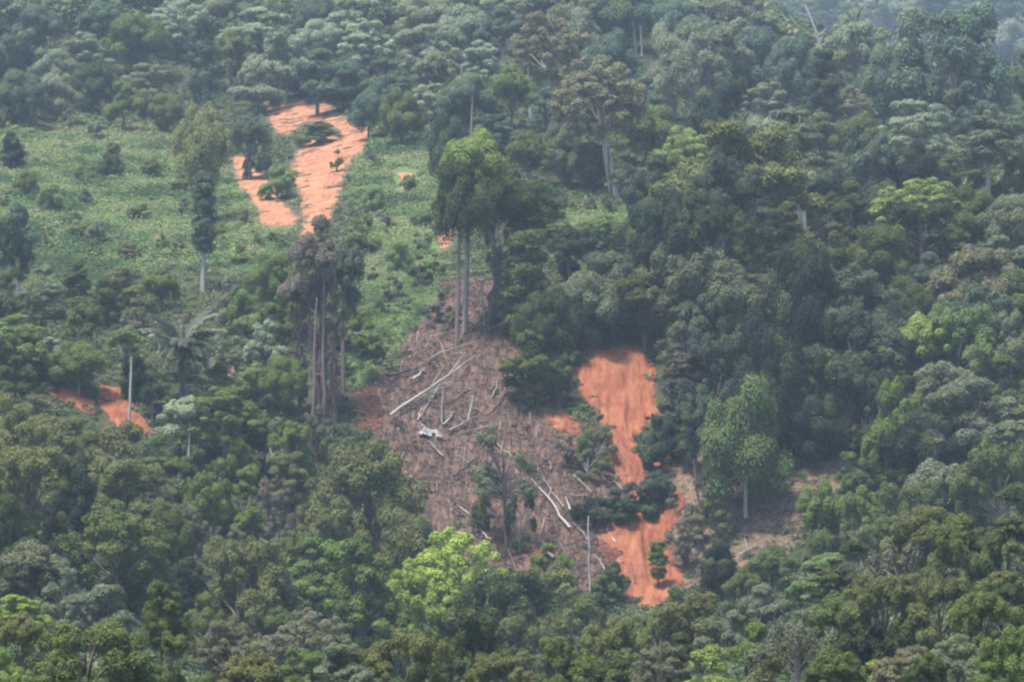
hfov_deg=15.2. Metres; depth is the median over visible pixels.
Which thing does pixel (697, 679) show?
broadleaf tree
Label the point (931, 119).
broadleaf tree
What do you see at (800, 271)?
broadleaf tree
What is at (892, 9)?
broadleaf tree
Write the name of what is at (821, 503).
broadleaf tree
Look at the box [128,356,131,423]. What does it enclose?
bare tree
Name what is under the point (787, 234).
broadleaf tree
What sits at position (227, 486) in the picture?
broadleaf tree
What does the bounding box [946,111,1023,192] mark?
broadleaf tree
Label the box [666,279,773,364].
broadleaf tree
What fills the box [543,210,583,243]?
broadleaf tree
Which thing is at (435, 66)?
broadleaf tree
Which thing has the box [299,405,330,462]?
broadleaf tree
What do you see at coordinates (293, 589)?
broadleaf tree
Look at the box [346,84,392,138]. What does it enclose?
broadleaf tree
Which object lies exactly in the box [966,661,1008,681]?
broadleaf tree
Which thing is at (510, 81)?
broadleaf tree
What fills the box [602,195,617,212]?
shrub
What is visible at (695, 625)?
broadleaf tree
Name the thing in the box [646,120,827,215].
broadleaf tree
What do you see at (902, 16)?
columnar tree
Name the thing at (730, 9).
broadleaf tree
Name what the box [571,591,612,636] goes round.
broadleaf tree
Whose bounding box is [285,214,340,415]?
broadleaf tree
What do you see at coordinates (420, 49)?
broadleaf tree
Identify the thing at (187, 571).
broadleaf tree
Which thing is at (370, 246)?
shrub
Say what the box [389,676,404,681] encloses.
broadleaf tree
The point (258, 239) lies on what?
shrub
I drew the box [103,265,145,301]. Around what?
broadleaf tree
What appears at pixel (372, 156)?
shrub
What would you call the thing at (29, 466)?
broadleaf tree
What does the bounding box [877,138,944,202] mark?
broadleaf tree
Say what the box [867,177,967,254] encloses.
feathery tree
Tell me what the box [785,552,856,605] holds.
broadleaf tree
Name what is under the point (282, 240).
shrub
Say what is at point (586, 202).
shrub
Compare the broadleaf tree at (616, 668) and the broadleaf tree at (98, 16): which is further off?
the broadleaf tree at (98, 16)
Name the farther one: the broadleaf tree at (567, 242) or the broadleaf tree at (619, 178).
the broadleaf tree at (619, 178)
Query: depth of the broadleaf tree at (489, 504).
577.62 m
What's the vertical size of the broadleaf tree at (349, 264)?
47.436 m
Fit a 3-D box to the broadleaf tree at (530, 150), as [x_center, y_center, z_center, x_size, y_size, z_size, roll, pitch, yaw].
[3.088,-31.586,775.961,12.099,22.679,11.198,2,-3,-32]
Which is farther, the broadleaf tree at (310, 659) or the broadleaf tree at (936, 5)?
the broadleaf tree at (936, 5)
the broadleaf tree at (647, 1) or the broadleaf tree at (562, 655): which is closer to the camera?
the broadleaf tree at (562, 655)
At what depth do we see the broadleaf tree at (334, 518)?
543.49 m
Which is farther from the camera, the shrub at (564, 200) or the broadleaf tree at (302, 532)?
the shrub at (564, 200)
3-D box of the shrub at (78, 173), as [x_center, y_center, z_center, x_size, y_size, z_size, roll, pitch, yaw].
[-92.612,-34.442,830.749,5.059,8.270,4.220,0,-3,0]
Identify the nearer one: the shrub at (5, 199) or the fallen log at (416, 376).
the fallen log at (416, 376)
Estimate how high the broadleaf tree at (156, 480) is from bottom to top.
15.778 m
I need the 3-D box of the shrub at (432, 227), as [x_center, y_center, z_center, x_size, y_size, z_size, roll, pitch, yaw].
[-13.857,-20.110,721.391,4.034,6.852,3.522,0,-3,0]
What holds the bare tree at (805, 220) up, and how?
on the hillside
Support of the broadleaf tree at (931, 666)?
on the hillside
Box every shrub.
[0,195,10,206]
[12,170,39,194]
[35,182,64,210]
[42,226,55,236]
[42,231,54,247]
[57,112,73,127]
[58,101,71,116]
[65,219,87,235]
[67,211,82,223]
[73,163,94,184]
[77,187,91,202]
[84,220,104,238]
[85,120,107,138]
[85,240,102,255]
[86,114,97,121]
[95,153,124,175]
[105,141,120,154]
[116,242,141,258]
[126,201,152,218]
[139,158,163,175]
[155,233,169,249]
[169,175,189,190]
[171,236,186,248]
[172,195,190,212]
[227,366,237,377]
[229,243,251,264]
[236,208,251,223]
[251,229,266,246]
[265,231,277,240]
[276,232,287,245]
[329,325,354,348]
[339,353,352,368]
[339,363,352,375]
[361,184,386,213]
[363,240,376,254]
[365,143,382,165]
[366,267,379,282]
[375,207,397,226]
[375,299,389,311]
[380,272,403,297]
[381,224,390,233]
[383,239,414,271]
[398,174,417,190]
[401,252,433,284]
[409,208,434,227]
[412,230,432,249]
[422,251,445,274]
[428,219,445,235]
[552,191,568,208]
[569,200,582,210]
[582,195,597,209]
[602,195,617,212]
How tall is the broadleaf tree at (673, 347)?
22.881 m
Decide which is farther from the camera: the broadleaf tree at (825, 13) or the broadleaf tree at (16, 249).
the broadleaf tree at (825, 13)
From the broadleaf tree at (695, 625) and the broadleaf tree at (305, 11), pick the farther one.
the broadleaf tree at (305, 11)
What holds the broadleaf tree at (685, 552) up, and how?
on the hillside
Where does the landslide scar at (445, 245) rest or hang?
on the hillside
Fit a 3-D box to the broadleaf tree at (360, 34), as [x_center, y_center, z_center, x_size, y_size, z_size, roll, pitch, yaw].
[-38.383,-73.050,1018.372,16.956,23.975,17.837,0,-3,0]
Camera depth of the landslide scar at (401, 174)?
815.45 m
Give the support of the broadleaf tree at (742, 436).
on the hillside
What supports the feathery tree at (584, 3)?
on the hillside
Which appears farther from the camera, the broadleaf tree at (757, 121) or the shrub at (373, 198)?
the broadleaf tree at (757, 121)
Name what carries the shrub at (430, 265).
on the hillside
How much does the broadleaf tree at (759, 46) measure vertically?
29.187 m
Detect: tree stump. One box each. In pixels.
[441,391,443,423]
[467,395,474,419]
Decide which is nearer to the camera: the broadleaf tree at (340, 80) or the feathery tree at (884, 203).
the feathery tree at (884, 203)
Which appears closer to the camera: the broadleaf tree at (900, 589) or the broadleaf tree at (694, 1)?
the broadleaf tree at (900, 589)
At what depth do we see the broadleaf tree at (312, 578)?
518.45 m
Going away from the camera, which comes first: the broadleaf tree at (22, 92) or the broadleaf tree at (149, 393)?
the broadleaf tree at (149, 393)
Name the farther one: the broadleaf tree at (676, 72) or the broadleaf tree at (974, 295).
the broadleaf tree at (676, 72)
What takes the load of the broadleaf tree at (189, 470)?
on the hillside
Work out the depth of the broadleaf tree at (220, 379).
597.20 m
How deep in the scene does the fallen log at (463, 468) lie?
590.36 m
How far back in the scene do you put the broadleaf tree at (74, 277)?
684.60 m
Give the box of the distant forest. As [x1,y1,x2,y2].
[12,0,1023,92]
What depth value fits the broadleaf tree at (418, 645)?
291.24 m
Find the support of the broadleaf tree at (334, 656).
on the hillside
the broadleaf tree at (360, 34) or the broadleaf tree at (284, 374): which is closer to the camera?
the broadleaf tree at (284, 374)
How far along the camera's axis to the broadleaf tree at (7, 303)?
651.55 m
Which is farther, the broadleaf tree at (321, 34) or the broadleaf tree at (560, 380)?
the broadleaf tree at (321, 34)
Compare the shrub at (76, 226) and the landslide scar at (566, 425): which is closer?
the landslide scar at (566, 425)
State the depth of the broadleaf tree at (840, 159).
757.27 m
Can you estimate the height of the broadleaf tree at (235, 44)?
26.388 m
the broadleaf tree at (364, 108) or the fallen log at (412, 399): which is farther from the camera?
the broadleaf tree at (364, 108)
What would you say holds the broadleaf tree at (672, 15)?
on the hillside
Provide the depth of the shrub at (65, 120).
923.37 m
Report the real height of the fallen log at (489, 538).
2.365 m
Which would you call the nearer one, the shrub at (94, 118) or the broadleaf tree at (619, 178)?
the broadleaf tree at (619, 178)
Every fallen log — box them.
[388,355,438,376]
[389,339,475,416]
[400,382,456,404]
[411,368,424,380]
[419,382,432,417]
[427,440,444,456]
[431,344,469,358]
[440,487,464,507]
[441,411,454,425]
[448,416,469,431]
[454,430,489,476]
[478,528,491,540]
[527,475,571,528]
[538,467,564,507]
[553,491,580,496]
[570,518,587,540]
[593,553,604,570]
[634,459,668,489]
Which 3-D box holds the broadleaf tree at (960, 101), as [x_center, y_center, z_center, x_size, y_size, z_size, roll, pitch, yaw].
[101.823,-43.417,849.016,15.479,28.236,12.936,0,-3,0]
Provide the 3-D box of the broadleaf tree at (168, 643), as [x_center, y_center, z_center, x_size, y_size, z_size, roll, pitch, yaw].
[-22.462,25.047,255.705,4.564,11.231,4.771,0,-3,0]
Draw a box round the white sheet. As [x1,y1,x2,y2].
[418,427,442,437]
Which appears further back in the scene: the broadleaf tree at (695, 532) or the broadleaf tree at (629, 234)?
the broadleaf tree at (629, 234)
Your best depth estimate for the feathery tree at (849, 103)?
892.51 m
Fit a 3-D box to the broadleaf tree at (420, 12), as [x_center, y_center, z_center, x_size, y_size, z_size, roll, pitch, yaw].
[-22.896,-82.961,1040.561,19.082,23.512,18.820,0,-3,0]
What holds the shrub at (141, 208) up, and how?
on the hillside
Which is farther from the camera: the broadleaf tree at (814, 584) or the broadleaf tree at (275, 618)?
the broadleaf tree at (275, 618)
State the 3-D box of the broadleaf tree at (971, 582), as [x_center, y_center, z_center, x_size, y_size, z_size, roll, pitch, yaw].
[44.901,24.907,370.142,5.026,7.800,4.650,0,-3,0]
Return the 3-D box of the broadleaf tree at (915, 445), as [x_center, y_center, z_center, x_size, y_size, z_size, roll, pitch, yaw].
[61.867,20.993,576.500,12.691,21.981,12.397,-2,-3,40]
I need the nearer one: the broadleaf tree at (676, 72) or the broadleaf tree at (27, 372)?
the broadleaf tree at (27, 372)
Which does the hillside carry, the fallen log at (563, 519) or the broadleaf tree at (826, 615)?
the broadleaf tree at (826, 615)
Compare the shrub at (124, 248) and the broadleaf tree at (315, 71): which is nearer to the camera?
the shrub at (124, 248)
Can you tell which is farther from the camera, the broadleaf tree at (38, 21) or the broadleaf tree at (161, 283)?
the broadleaf tree at (38, 21)
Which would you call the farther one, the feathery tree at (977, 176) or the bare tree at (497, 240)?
the feathery tree at (977, 176)
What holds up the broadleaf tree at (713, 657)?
on the hillside
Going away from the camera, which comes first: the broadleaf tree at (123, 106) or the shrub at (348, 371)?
the shrub at (348, 371)
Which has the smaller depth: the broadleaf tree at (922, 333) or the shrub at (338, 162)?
the broadleaf tree at (922, 333)
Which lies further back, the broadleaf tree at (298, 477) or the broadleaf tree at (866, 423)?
the broadleaf tree at (866, 423)
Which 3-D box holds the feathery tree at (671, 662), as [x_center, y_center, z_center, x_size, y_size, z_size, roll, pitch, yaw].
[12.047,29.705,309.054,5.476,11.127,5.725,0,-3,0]
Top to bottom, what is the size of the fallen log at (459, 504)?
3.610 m
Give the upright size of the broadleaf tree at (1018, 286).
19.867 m
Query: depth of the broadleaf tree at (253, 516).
545.31 m
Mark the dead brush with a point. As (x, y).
(597, 570)
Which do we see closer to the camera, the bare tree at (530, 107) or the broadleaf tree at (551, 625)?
the broadleaf tree at (551, 625)
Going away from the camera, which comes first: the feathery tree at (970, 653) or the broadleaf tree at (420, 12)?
the feathery tree at (970, 653)
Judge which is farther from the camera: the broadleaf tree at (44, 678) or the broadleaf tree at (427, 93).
the broadleaf tree at (427, 93)
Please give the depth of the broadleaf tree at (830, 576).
390.35 m
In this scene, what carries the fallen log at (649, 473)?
on the landslide scar at (617, 382)
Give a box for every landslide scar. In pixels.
[48,387,97,413]
[97,384,154,436]
[231,156,299,227]
[265,94,367,234]
[354,386,385,431]
[398,172,416,189]
[437,226,451,248]
[520,537,551,564]
[538,407,579,435]
[571,340,685,606]
[595,516,622,565]
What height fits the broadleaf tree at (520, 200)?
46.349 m
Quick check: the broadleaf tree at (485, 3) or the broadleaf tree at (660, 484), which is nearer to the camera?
the broadleaf tree at (660, 484)
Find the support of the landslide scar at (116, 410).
on the hillside
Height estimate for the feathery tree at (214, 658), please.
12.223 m
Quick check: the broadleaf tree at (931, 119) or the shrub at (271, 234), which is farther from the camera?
the broadleaf tree at (931, 119)
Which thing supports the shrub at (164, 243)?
on the hillside
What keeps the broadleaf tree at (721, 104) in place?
on the hillside
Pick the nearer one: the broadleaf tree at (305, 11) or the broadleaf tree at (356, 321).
the broadleaf tree at (356, 321)
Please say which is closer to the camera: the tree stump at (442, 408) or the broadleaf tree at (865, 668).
the broadleaf tree at (865, 668)
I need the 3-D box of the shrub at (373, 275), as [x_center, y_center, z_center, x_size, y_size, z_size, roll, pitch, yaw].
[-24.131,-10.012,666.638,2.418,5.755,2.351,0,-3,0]
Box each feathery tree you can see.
[59,498,170,609]
[144,0,210,56]
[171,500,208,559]
[192,614,270,679]
[262,607,351,677]
[354,437,400,478]
[377,557,447,664]
[400,526,507,638]
[507,7,591,118]
[513,373,555,406]
[546,54,649,196]
[567,0,614,34]
[571,214,622,252]
[628,641,692,681]
[653,125,711,176]
[813,8,893,114]
[818,415,860,455]
[828,84,877,120]
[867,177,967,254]
[867,644,955,681]
[915,633,988,681]
[932,152,998,194]
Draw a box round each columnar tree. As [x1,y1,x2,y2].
[183,13,221,113]
[188,170,220,293]
[497,228,551,337]
[646,541,671,586]
[656,352,714,437]
[804,48,843,153]
[895,6,923,52]
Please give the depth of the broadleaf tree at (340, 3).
1084.49 m
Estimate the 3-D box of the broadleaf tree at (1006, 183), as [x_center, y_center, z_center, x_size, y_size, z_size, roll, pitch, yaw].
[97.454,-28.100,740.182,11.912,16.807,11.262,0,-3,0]
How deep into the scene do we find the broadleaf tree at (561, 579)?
526.12 m
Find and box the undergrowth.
[0,0,1023,681]
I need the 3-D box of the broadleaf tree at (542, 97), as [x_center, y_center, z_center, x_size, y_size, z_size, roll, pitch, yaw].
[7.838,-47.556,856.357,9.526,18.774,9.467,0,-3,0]
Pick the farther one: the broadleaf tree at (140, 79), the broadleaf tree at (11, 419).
the broadleaf tree at (140, 79)
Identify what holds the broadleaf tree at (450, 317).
on the hillside
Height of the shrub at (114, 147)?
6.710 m
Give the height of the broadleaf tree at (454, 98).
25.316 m
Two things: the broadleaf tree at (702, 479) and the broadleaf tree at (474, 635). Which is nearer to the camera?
the broadleaf tree at (474, 635)
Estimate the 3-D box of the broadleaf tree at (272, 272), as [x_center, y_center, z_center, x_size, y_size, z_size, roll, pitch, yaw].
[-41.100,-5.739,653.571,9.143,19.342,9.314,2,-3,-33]
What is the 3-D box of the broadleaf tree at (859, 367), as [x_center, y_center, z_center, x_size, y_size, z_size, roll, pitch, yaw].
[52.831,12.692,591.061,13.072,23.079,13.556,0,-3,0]
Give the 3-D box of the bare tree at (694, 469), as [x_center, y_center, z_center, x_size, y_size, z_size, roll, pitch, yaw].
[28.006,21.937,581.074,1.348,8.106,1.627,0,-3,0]
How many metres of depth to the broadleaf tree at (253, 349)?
624.84 m
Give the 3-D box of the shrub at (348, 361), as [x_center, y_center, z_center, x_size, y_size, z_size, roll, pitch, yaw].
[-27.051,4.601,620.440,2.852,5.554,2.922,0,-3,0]
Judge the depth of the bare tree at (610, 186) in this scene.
772.94 m
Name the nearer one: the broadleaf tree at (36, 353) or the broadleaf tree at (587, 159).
the broadleaf tree at (36, 353)
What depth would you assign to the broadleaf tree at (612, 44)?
920.35 m
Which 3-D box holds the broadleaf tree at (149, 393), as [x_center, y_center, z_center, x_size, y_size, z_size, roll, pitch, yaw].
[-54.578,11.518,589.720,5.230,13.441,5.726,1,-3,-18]
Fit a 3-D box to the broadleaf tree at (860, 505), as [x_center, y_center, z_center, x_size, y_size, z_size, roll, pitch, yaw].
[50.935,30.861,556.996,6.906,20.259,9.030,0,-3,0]
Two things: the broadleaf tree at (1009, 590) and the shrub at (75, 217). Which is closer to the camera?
the broadleaf tree at (1009, 590)
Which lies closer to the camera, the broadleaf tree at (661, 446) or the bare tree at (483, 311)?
the broadleaf tree at (661, 446)
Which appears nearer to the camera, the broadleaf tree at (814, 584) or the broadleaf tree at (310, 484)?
the broadleaf tree at (814, 584)
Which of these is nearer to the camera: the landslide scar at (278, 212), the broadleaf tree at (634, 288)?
the broadleaf tree at (634, 288)
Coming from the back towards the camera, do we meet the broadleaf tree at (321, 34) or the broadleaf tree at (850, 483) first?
the broadleaf tree at (321, 34)
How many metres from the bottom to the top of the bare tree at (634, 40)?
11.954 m
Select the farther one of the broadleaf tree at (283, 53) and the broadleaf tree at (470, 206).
the broadleaf tree at (283, 53)
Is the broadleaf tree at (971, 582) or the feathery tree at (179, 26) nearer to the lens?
the broadleaf tree at (971, 582)
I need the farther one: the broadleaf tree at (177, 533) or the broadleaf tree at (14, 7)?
the broadleaf tree at (14, 7)
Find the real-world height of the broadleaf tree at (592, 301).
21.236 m
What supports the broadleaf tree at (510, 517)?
on the hillside
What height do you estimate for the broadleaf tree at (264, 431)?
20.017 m
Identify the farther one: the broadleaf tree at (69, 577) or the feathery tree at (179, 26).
the feathery tree at (179, 26)
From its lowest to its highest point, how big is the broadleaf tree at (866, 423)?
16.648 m
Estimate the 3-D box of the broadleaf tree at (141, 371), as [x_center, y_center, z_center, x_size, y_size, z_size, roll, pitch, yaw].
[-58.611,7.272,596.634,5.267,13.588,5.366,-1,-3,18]
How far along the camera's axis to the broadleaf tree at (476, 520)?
574.64 m
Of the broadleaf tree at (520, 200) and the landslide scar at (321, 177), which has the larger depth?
the landslide scar at (321, 177)
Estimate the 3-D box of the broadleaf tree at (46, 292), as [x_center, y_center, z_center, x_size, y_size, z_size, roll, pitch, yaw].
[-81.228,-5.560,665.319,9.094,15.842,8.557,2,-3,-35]
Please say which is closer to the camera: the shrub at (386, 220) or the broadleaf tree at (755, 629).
the broadleaf tree at (755, 629)
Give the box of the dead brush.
[340,274,860,595]
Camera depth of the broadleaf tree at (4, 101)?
915.38 m
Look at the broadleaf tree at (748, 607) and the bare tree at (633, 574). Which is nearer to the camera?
the broadleaf tree at (748, 607)
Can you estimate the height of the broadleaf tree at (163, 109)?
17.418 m
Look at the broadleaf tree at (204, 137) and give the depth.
783.80 m
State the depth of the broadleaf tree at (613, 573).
556.33 m
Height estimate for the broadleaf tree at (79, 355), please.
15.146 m
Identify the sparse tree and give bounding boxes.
[743,610,838,681]
[856,536,948,612]
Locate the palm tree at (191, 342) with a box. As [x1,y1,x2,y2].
[137,310,227,398]
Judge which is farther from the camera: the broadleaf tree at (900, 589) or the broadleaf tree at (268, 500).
the broadleaf tree at (268, 500)
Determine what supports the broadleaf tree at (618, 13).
on the hillside
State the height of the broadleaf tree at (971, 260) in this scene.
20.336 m
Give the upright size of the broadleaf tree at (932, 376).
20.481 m
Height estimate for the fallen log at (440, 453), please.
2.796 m
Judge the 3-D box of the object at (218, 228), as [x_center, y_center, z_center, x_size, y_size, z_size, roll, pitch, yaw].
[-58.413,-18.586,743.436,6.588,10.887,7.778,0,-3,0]
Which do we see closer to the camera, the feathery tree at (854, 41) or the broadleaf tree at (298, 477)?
the broadleaf tree at (298, 477)
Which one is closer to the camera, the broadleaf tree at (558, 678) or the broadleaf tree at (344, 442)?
the broadleaf tree at (558, 678)
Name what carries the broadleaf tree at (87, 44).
on the hillside
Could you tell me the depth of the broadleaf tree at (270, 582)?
479.52 m
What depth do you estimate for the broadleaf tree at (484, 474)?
570.58 m
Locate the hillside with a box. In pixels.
[0,0,1023,681]
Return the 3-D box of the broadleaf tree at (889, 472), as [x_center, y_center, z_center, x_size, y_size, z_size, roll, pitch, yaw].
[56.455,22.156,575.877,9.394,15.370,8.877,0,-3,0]
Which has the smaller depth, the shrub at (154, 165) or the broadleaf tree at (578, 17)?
the shrub at (154, 165)
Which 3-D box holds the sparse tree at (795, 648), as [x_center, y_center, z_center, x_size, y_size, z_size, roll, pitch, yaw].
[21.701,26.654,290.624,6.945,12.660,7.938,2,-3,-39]
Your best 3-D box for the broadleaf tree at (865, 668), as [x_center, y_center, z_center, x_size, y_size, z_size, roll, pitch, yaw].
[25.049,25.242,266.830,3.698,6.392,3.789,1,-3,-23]
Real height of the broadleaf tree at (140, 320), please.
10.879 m
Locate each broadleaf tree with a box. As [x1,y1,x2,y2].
[0,0,26,28]
[0,23,45,81]
[0,67,48,124]
[0,85,8,109]
[0,132,26,168]
[0,201,42,294]
[0,266,36,319]
[0,313,49,364]
[0,324,54,378]
[0,355,37,403]
[0,393,51,452]
[0,445,91,532]
[0,491,46,559]
[0,539,61,605]
[0,556,60,610]
[0,594,53,626]
[0,609,5,627]
[0,610,56,680]
[0,648,27,681]
[11,2,64,50]
[12,294,46,328]
[13,617,163,681]
[18,264,68,317]
[18,415,104,482]
[26,48,76,81]
[30,72,84,121]
[32,336,80,382]
[32,674,52,681]
[38,503,82,591]
[40,557,89,623]
[42,339,113,393]
[48,449,98,563]
[53,584,141,648]
[59,303,105,342]
[60,262,91,296]
[62,31,115,78]
[66,58,121,111]
[73,0,128,55]
[83,459,177,537]
[85,419,165,491]
[89,276,126,327]
[97,10,174,71]
[98,549,182,620]
[101,80,152,128]
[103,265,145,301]
[105,324,147,360]
[109,0,150,13]
[117,344,151,399]
[118,62,167,97]
[119,294,152,328]
[132,472,166,504]
[136,266,181,312]
[137,434,192,494]
[138,92,186,133]
[138,372,173,423]
[140,579,193,665]
[142,505,194,566]
[150,633,207,681]
[151,395,214,463]
[157,336,205,377]
[169,555,207,620]
[170,100,234,196]
[179,385,263,470]
[179,448,225,494]
[180,309,215,335]
[181,470,229,551]
[182,472,240,536]
[182,592,229,670]
[187,535,305,638]
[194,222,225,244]
[198,0,256,34]
[202,361,250,408]
[205,279,240,327]
[206,673,220,681]
[210,329,244,372]
[213,30,254,86]
[216,438,262,484]
[216,480,269,546]
[217,6,303,56]
[217,649,285,681]
[218,288,274,336]
[224,112,276,179]
[226,59,286,113]
[227,517,273,564]
[237,30,322,105]
[240,360,272,401]
[242,318,287,364]
[242,395,287,472]
[243,251,298,307]
[248,605,296,656]
[252,476,298,551]
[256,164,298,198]
[256,352,308,414]
[259,62,311,97]
[261,577,305,633]
[263,293,303,337]
[264,451,309,513]
[265,420,317,478]
[271,487,308,538]
[274,534,298,568]
[277,239,317,409]
[279,523,323,582]
[280,647,328,681]
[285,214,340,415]
[287,536,367,619]
[288,0,340,34]
[290,48,367,116]
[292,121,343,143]
[293,471,331,524]
[294,18,341,58]
[295,494,372,575]
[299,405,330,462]
[300,643,383,681]
[304,438,432,585]
[310,73,363,110]
[315,438,354,492]
[316,0,385,43]
[324,538,411,650]
[325,267,350,422]
[328,239,365,391]
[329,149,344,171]
[331,0,367,9]
[336,20,398,70]
[338,304,369,341]
[340,605,399,649]
[343,627,452,681]
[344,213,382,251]
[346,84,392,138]
[349,321,388,359]
[357,56,412,99]
[370,490,439,587]
[378,86,426,143]
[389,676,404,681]
[392,0,452,39]
[392,23,460,76]
[409,49,462,93]
[413,83,442,123]
[425,108,466,177]
[425,647,472,681]
[426,3,497,61]
[426,288,451,320]
[429,607,511,681]
[431,149,495,345]
[434,72,498,134]
[435,568,575,681]
[437,89,509,334]
[441,302,462,323]
[446,39,506,89]
[450,0,496,10]
[461,649,538,681]
[467,424,541,547]
[468,499,490,532]
[469,484,498,520]
[470,113,518,154]
[472,5,530,66]
[480,276,505,325]
[482,200,509,285]
[485,62,536,130]
[487,246,512,325]
[488,176,561,285]
[491,0,533,22]
[493,128,556,192]
[494,607,585,681]
[497,329,558,408]
[498,293,520,337]
[504,494,536,554]
[510,285,582,361]
[512,635,599,681]
[522,560,606,652]
[526,86,565,131]
[529,542,575,572]
[534,327,581,367]
[536,673,567,681]
[538,358,580,402]
[539,3,601,58]
[539,121,581,186]
[540,594,604,653]
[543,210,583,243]
[545,223,596,278]
[552,434,577,468]
[558,269,627,347]
[561,140,616,189]
[567,469,676,525]
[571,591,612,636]
[573,445,608,479]
[574,425,617,468]
[577,616,652,666]
[579,27,639,85]
[581,410,609,445]
[583,250,657,295]
[585,296,661,333]
[587,0,658,46]
[589,654,656,681]
[590,575,621,607]
[592,560,630,597]
[604,271,692,351]
[606,150,647,201]
[608,103,672,162]
[611,75,667,117]
[614,197,666,273]
[620,152,671,211]
[630,609,679,660]
[635,471,661,502]
[636,0,656,38]
[637,182,723,271]
[637,247,761,335]
[638,413,692,470]
[643,21,702,122]
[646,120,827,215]
[650,0,713,54]
[651,590,722,674]
[653,300,720,374]
[654,631,702,681]
[662,0,701,5]
[663,525,703,569]
[665,498,707,547]
[665,584,690,618]
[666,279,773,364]
[674,16,754,98]
[674,328,752,409]
[675,384,726,471]
[679,204,759,282]
[684,463,723,515]
[684,643,743,681]
[686,76,765,157]
[688,490,734,539]
[689,152,763,258]
[691,677,703,681]
[692,609,742,661]
[696,0,779,33]
[696,372,796,518]
[698,538,737,598]
[716,25,795,101]
[719,566,769,625]
[725,584,801,644]
[726,184,781,267]
[727,306,813,456]
[727,621,791,681]
[738,81,791,121]
[741,652,786,681]
[743,11,814,79]
[743,544,806,603]
[746,113,793,151]
[751,107,838,222]
[758,192,794,208]
[760,235,837,350]
[761,201,804,251]
[762,30,824,110]
[763,222,827,267]
[772,407,807,457]
[776,393,856,463]
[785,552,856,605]
[787,348,849,417]
[794,262,907,354]
[794,479,845,557]
[797,178,844,219]
[800,645,869,681]
[802,0,849,31]
[802,201,854,244]
[803,304,908,384]
[808,590,854,651]
[810,610,912,681]
[814,153,852,197]
[817,180,867,242]
[817,349,897,423]
[819,122,906,192]
[819,539,882,598]
[822,225,872,270]
[827,109,885,155]
[833,451,873,496]
[836,573,933,646]
[838,371,886,428]
[839,484,879,567]
[842,287,913,358]
[845,222,914,285]
[848,0,909,39]
[851,389,880,451]
[852,44,917,128]
[854,178,898,230]
[855,513,911,572]
[855,659,887,681]
[857,439,913,500]
[859,375,923,464]
[867,479,944,570]
[877,99,953,154]
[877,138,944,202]
[884,2,1015,131]
[884,408,970,473]
[885,199,971,264]
[886,506,967,593]
[887,276,936,317]
[891,570,982,652]
[898,311,953,375]
[900,457,969,515]
[900,651,947,681]
[905,251,960,291]
[908,0,961,12]
[913,360,981,425]
[916,303,998,375]
[919,512,1006,580]
[922,243,1023,303]
[924,376,1023,475]
[933,281,1016,345]
[942,80,1006,141]
[943,581,1023,660]
[945,183,1005,247]
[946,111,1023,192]
[949,436,1023,528]
[959,562,991,592]
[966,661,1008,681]
[967,484,1023,570]
[969,352,1023,405]
[974,17,1023,67]
[974,623,1023,681]
[976,193,1023,251]
[976,396,1023,479]
[977,235,1023,278]
[980,307,1023,381]
[980,539,1023,609]
[982,583,1023,646]
[987,0,1023,23]
[990,152,1023,200]
[1000,267,1023,330]
[1010,49,1023,111]
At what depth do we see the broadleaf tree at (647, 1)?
1037.20 m
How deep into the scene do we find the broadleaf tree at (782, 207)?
666.39 m
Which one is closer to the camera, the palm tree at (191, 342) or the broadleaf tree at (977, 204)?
the palm tree at (191, 342)
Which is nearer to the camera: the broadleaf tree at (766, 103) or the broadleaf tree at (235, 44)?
the broadleaf tree at (766, 103)
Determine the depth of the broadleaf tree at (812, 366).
588.20 m
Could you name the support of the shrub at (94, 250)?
on the hillside
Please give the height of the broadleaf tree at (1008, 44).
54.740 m
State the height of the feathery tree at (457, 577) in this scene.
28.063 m
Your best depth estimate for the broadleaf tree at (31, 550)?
436.43 m
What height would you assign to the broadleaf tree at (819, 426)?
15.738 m
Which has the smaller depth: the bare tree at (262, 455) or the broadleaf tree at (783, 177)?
the bare tree at (262, 455)
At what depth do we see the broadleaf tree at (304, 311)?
606.05 m
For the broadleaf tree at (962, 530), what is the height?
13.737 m
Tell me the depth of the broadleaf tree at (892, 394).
578.60 m
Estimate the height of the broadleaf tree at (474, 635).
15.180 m
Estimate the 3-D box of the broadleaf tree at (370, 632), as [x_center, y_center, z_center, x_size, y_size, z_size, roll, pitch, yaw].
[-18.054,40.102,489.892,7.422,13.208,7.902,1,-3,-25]
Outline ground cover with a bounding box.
[0,101,651,391]
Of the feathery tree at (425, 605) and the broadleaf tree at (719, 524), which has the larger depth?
the broadleaf tree at (719, 524)
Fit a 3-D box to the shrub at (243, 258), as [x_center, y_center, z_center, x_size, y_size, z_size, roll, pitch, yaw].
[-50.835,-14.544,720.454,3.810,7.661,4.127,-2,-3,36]
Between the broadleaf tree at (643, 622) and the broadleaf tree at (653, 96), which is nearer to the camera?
the broadleaf tree at (643, 622)
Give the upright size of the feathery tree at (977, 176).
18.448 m
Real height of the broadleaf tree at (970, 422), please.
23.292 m
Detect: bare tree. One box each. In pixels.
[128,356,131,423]
[187,424,190,461]
[255,450,272,459]
[308,281,331,425]
[311,297,323,415]
[481,285,485,326]
[496,223,499,283]
[525,62,532,117]
[583,516,594,594]
[607,146,612,197]
[631,13,637,54]
[631,562,635,583]
[640,25,642,57]
[693,459,699,504]
[802,158,806,229]
[804,4,831,75]
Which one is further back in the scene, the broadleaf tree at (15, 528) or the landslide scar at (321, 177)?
the landslide scar at (321, 177)
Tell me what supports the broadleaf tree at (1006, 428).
on the hillside
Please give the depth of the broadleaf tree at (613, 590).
553.88 m

